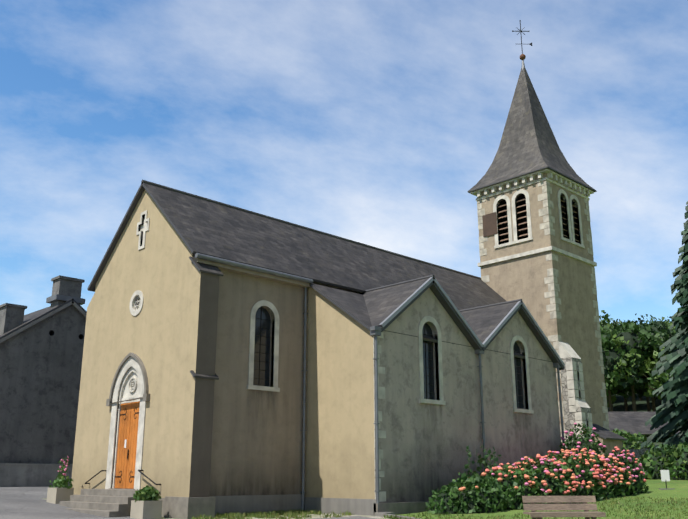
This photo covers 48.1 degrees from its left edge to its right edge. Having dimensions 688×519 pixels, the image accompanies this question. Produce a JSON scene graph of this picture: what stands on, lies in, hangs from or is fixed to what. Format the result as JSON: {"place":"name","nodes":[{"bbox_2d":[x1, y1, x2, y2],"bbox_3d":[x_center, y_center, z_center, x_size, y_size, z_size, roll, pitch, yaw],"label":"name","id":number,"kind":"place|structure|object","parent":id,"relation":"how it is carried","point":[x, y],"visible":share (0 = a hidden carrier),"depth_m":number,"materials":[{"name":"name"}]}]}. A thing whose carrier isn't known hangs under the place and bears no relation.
{"place":"outdoors","nodes":[
{"label":"outdoors","id":0,"kind":"place"},
{"bbox_2d":[0,486,62,498],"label":"pavement","id":1,"kind":"structure","parent":0,"point":[39,492],"depth_m":28.12,"materials":[{"name":"grey concrete"}]},
{"bbox_2d":[0,490,133,518],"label":"road asphalt","id":2,"kind":"structure","parent":0,"point":[15,506],"depth_m":22.10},
{"bbox_2d":[59,488,137,516],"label":"church steps","id":3,"kind":"structure","parent":2,"relation":"on","point":[112,502],"depth_m":22.28,"materials":[{"name":"grey stone"}]},
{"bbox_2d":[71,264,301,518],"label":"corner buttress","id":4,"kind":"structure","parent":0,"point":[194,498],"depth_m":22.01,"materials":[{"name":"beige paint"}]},
{"bbox_2d":[189,256,223,379],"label":"church buttress slates","id":5,"kind":"object","parent":4,"relation":"on","point":[206,268],"visible":0.82,"depth_m":22.66,"materials":[{"name":"grey stone"}]},
{"bbox_2d":[77,190,361,497],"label":"church nave","id":6,"kind":"structure","parent":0,"point":[156,271],"depth_m":23.97,"materials":[{"name":"beige paint"}]},
{"bbox_2d":[85,470,160,484],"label":"handrails","id":7,"kind":"object","parent":6,"relation":"attached to","point":[138,470],"visible":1,"depth_m":22.64,"materials":[{"name":"black metal"}]},
{"bbox_2d":[115,401,139,488],"bbox_3d":[-6.654,5.718,23.755,0.090,2.590,1.280,15,-21,-42],"label":"church door","id":8,"kind":"structure","parent":6,"relation":"in","point":[127,448],"depth_m":23.77,"materials":[{"name":"orange wood"}]},
{"bbox_2d":[105,210,279,489],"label":"stone trim","id":9,"kind":"structure","parent":6,"relation":"attached to","point":[134,387],"depth_m":24.28,"materials":[{"name":"white stone"}]},
{"bbox_2d":[192,253,312,510],"bbox_3d":[-2.809,3.852,23.346,4.600,7.441,0.455,15,-21,-42],"label":"gutter and downpipe","id":10,"kind":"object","parent":6,"relation":"attached to","point":[255,272],"depth_m":24.44,"materials":[{"name":"grey metal"}]},
{"bbox_2d":[87,180,505,309],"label":"church roof","id":11,"kind":"structure","parent":6,"relation":"on","point":[206,226],"depth_m":27.58,"materials":[{"name":"grey stone"}]},
{"bbox_2d":[311,516,375,518],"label":"gravel path","id":12,"kind":"structure","parent":0,"point":[355,517],"depth_m":20.68,"materials":[{"name":"grey gravel"}]},
{"bbox_2d":[0,0,687,324],"label":"sky","id":13,"kind":"structure","parent":0,"point":[373,123],"materials":[{"name":"blue"}]},
{"bbox_2d":[161,391,687,518],"bbox_3d":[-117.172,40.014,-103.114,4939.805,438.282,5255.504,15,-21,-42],"label":"ground","id":14,"kind":"structure","parent":0,"point":[679,489],"depth_m":24.20,"materials":[{"name":"green plant"}]},
{"bbox_2d":[0,463,72,486],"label":"garden wall","id":15,"kind":"structure","parent":14,"relation":"on","point":[24,475],"depth_m":30.05,"materials":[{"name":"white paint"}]},
{"bbox_2d":[0,304,85,463],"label":"house","id":16,"kind":"structure","parent":14,"relation":"on","point":[40,368],"depth_m":31.63,"materials":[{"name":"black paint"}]},
{"bbox_2d":[0,275,86,342],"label":"house roof","id":17,"kind":"structure","parent":16,"relation":"on","point":[66,292],"depth_m":32.84,"materials":[{"name":"grey stone"}]},
{"bbox_2d":[46,456,73,503],"bbox_3d":[-9.027,7.052,24.670,0.611,1.537,1.112,15,-21,-42],"label":"planter","id":18,"kind":"object","parent":14,"relation":"on","point":[55,495],"visible":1,"depth_m":24.45,"materials":[{"name":"concrete"}]},
{"bbox_2d":[130,485,161,518],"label":"planter","id":19,"kind":"object","parent":14,"relation":"on","point":[146,503],"visible":1,"depth_m":20.67,"materials":[{"name":"concrete"}]},
{"bbox_2d":[223,513,389,518],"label":"gravel road margin","id":20,"kind":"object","parent":14,"relation":"on","point":[318,516],"visible":0.27,"depth_m":21.60,"materials":[{"name":"grey gravel"}]},
{"bbox_2d":[304,497,430,515],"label":"wall plinth","id":21,"kind":"structure","parent":14,"relation":"on","point":[368,507],"depth_m":22.76,"materials":[{"name":"grey concrete"}]},
{"bbox_2d":[304,287,374,498],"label":"side wall","id":22,"kind":"structure","parent":21,"relation":"on","point":[339,442],"depth_m":23.89,"materials":[{"name":"beige paint"}]},
{"bbox_2d":[381,513,420,518],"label":"kerb lawn","id":23,"kind":"structure","parent":14,"relation":"on","point":[385,514],"depth_m":20.36,"materials":[{"name":"concrete"}]},
{"bbox_2d":[192,495,687,518],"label":"grass tufts","id":24,"kind":"object","parent":14,"relation":"on","point":[290,513],"visible":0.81,"depth_m":21.49,"materials":[{"name":"green plant"}]},
{"bbox_2d":[374,288,561,502],"bbox_3d":[3.564,5.356,27.420,10.390,7.950,3.040,15,-21,-42],"label":"church aisle","id":25,"kind":"object","parent":14,"relation":"on","point":[405,412],"visible":0.4,"depth_m":25.55,"materials":[{"name":"paint"}]},
{"bbox_2d":[309,275,551,361],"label":"church aisle roofs","id":26,"kind":"structure","parent":25,"relation":"on","point":[369,308],"depth_m":26.02,"materials":[{"name":"grey stone"}]},
{"bbox_2d":[386,438,513,500],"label":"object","id":27,"kind":"object","parent":25,"relation":"on","point":[430,476],"visible":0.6,"depth_m":23.57,"materials":[{"name":"grey"}]},
{"bbox_2d":[373,316,533,501],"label":"stone trim","id":28,"kind":"structure","parent":25,"relation":"attached to","point":[426,375],"depth_m":25.25,"materials":[{"name":"grey stone"}]},
{"bbox_2d":[370,276,564,516],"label":"gutters and downpipes","id":29,"kind":"object","parent":25,"relation":"on","point":[455,314],"visible":0.75,"depth_m":26.22,"materials":[{"name":"grey metal"}]},
{"bbox_2d":[425,423,648,513],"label":"hydrangea bushes","id":30,"kind":"object","parent":14,"relation":"on","point":[581,466],"visible":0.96,"depth_m":24.24,"materials":[{"name":"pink plant"}]},
{"bbox_2d":[522,496,605,518],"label":"bench","id":31,"kind":"object","parent":14,"relation":"on","point":[532,507],"visible":1,"depth_m":16.94,"materials":[{"name":"brown wood"}]},
{"bbox_2d":[599,310,621,406],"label":"tree","id":32,"kind":"object","parent":14,"relation":"on","point":[608,321],"visible":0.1,"depth_m":138.19,"materials":[{"name":"green plant"}]},
{"bbox_2d":[604,364,616,406],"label":"tree","id":33,"kind":"object","parent":14,"relation":"on","point":[613,398],"visible":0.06,"depth_m":107.52,"materials":[{"name":"green plant"}]},
{"bbox_2d":[600,325,622,338],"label":"tree","id":34,"kind":"object","parent":14,"relation":"on","point":[605,329],"depth_m":123.61,"materials":[{"name":"green plant"}]},
{"bbox_2d":[610,383,641,410],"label":"tree","id":35,"kind":"object","parent":14,"relation":"on","point":[618,391],"visible":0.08,"depth_m":114.23,"materials":[{"name":"green plant"}]},
{"bbox_2d":[624,398,627,411],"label":"tree","id":36,"kind":"object","parent":14,"relation":"on","point":[625,405],"depth_m":119.12,"materials":[{"name":"brown plant"}]},
{"bbox_2d":[601,331,652,411],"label":"tree","id":37,"kind":"object","parent":14,"relation":"on","point":[619,372],"visible":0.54,"depth_m":107.41,"materials":[{"name":"green plant"}]},
{"bbox_2d":[603,320,663,411],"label":"tree","id":38,"kind":"object","parent":14,"relation":"on","point":[643,338],"visible":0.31,"depth_m":109.11,"materials":[{"name":"green plant"}]},
{"bbox_2d":[619,314,653,332],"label":"tree","id":39,"kind":"object","parent":14,"relation":"on","point":[636,321],"depth_m":191.63,"materials":[{"name":"green plant"}]},
{"bbox_2d":[622,391,650,411],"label":"tree","id":40,"kind":"object","parent":14,"relation":"on","point":[648,405],"depth_m":117.99,"materials":[{"name":"brown plant"}]},
{"bbox_2d":[619,360,657,411],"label":"tree","id":41,"kind":"object","parent":14,"relation":"on","point":[644,388],"depth_m":111.51,"materials":[{"name":"green plant"}]},
{"bbox_2d":[623,448,661,474],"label":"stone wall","id":42,"kind":"structure","parent":14,"relation":"on","point":[637,452],"depth_m":40.19,"materials":[{"name":"stone"}]},
{"bbox_2d":[608,412,679,445],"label":"roof","id":43,"kind":"structure","parent":14,"relation":"on","point":[632,422],"depth_m":60.59,"materials":[{"name":"stone"}]},
{"bbox_2d":[612,428,687,479],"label":"shrubs","id":44,"kind":"object","parent":14,"relation":"on","point":[673,459],"visible":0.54,"depth_m":35.91,"materials":[{"name":"green plant"}]},
{"bbox_2d":[625,320,674,401],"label":"tree","id":45,"kind":"object","parent":14,"relation":"on","point":[658,323],"visible":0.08,"depth_m":137.22,"materials":[{"name":"green plant"}]},
{"bbox_2d":[644,315,663,324],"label":"tree","id":46,"kind":"object","parent":14,"relation":"on","point":[652,317],"visible":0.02,"depth_m":267.08,"materials":[{"name":"green plant"}]},
{"bbox_2d":[641,355,672,399],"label":"tree","id":47,"kind":"object","parent":14,"relation":"on","point":[657,381],"visible":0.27,"depth_m":104.40,"materials":[{"name":"green plant"}]},
{"bbox_2d":[641,201,687,448],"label":"conifer","id":48,"kind":"object","parent":14,"relation":"on","point":[672,411],"visible":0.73,"depth_m":45.00,"materials":[{"name":"green plant"}]},
{"bbox_2d":[655,325,673,402],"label":"tree","id":49,"kind":"object","parent":14,"relation":"on","point":[662,330],"depth_m":115.29,"materials":[{"name":"green plant"}]},
{"bbox_2d":[653,329,677,360],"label":"tree","id":50,"kind":"object","parent":14,"relation":"on","point":[667,336],"visible":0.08,"depth_m":107.75,"materials":[{"name":"green plant"}]},
{"bbox_2d":[658,470,672,489],"bbox_3d":[12.229,8.416,29.267,0.500,0.810,0.300,0,-16,-1],"label":"lawn sign","id":51,"kind":"object","parent":14,"relation":"on","point":[665,476],"visible":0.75,"depth_m":29.29,"materials":[{"name":"white paint"}]},
{"bbox_2d":[659,317,674,329],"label":"tree","id":52,"kind":"object","parent":14,"relation":"on","point":[667,321],"depth_m":155.28,"materials":[{"name":"green plant"}]},
{"bbox_2d":[418,403,445,468],"bbox_3d":[2.814,5.588,24.383,1.500,2.000,0.001,15,-21,-42],"label":"wall stain","id":53,"kind":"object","parent":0,"point":[431,444],"depth_m":24.25,"materials":[{"name":"grey paint"}]},
{"bbox_2d":[477,173,608,439],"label":"church tower","id":54,"kind":"structure","parent":0,"point":[574,326],"depth_m":36.97,"materials":[{"name":"beige paint"}]},
{"bbox_2d":[467,67,596,192],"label":"church spire","id":55,"kind":"structure","parent":54,"relation":"on","point":[528,144],"depth_m":39.72,"materials":[{"name":"grey stone"}]},
{"bbox_2d":[512,20,531,69],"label":"weather vane","id":56,"kind":"object","parent":55,"relation":"on","point":[522,56],"visible":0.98,"depth_m":42.20,"materials":[{"name":"grey metal"}]},
{"bbox_2d":[470,169,621,456],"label":"tower stone trim","id":57,"kind":"structure","parent":54,"relation":"attached to","point":[576,408],"depth_m":37.18,"materials":[{"name":"white stone"}]},
{"bbox_2d":[592,423,626,440],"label":"roof","id":58,"kind":"structure","parent":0,"point":[602,432],"depth_m":34.30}
]}

